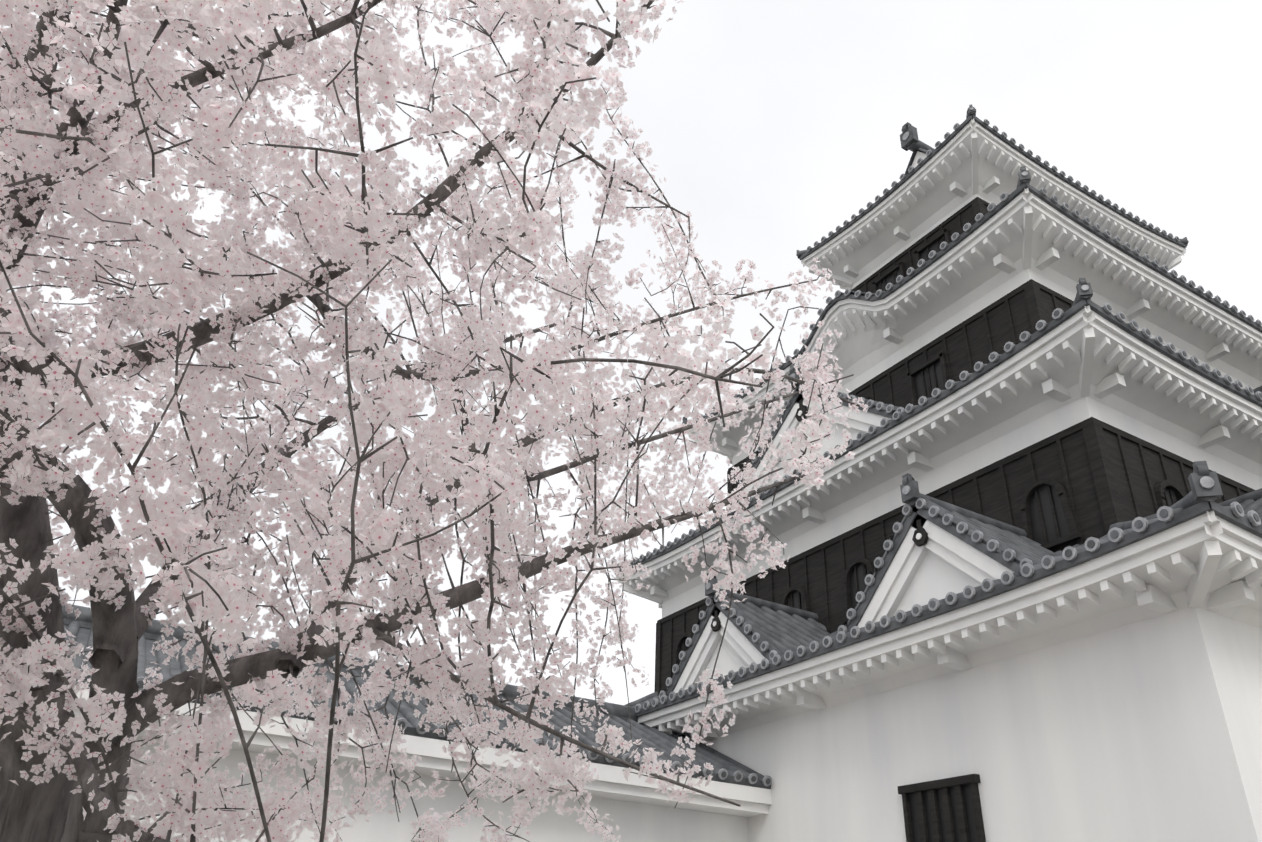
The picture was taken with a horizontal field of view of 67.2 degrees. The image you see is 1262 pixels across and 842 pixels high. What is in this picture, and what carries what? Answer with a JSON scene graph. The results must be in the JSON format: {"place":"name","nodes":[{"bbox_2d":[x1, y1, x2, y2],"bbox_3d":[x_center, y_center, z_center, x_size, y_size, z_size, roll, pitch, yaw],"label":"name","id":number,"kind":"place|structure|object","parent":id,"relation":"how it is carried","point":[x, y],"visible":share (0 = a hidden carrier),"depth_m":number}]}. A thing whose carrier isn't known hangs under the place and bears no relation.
{"place":"outdoors","nodes":[
{"label":"outdoors","id":0,"kind":"place"},
{"bbox_2d":[0,0,867,841],"bbox_3d":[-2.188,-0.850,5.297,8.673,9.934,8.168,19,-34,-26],"label":"cherry blossoms","id":1,"kind":"object","parent":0,"point":[172,522],"depth_m":3.38},
{"bbox_2d":[0,0,1261,704],"label":"sky","id":2,"kind":"structure","parent":0,"point":[773,123]},
{"bbox_2d":[679,236,1178,841],"bbox_3d":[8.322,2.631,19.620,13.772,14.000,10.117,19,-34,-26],"label":"windows","id":3,"kind":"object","parent":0,"point":[1049,522],"visible":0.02,"depth_m":13.04},
{"label":"ground","id":4,"kind":"structure","parent":0,"visible":0},
{"bbox_2d":[73,118,1261,841],"bbox_3d":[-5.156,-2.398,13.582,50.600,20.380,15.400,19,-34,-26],"label":"white plaster walls","id":5,"kind":"structure","parent":4,"relation":"on","point":[1101,698],"depth_m":12.90},
{"bbox_2d":[62,104,1261,788],"bbox_3d":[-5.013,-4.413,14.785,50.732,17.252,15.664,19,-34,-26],"label":"castle roof tiles","id":6,"kind":"object","parent":5,"relation":"on","point":[780,628],"visible":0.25,"depth_m":13.70},
{"bbox_2d":[80,107,1261,785],"bbox_3d":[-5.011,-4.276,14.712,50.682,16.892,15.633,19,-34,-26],"label":"roof edge tiles","id":7,"kind":"object","parent":6,"relation":"attached to","point":[1206,481],"visible":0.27,"depth_m":13.67},
{"bbox_2d":[654,197,1254,841],"bbox_3d":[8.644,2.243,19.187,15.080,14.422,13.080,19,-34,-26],"label":"dark castle boards","id":8,"kind":"object","parent":5,"relation":"attached to","point":[1100,477],"visible":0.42,"depth_m":14.72}
]}

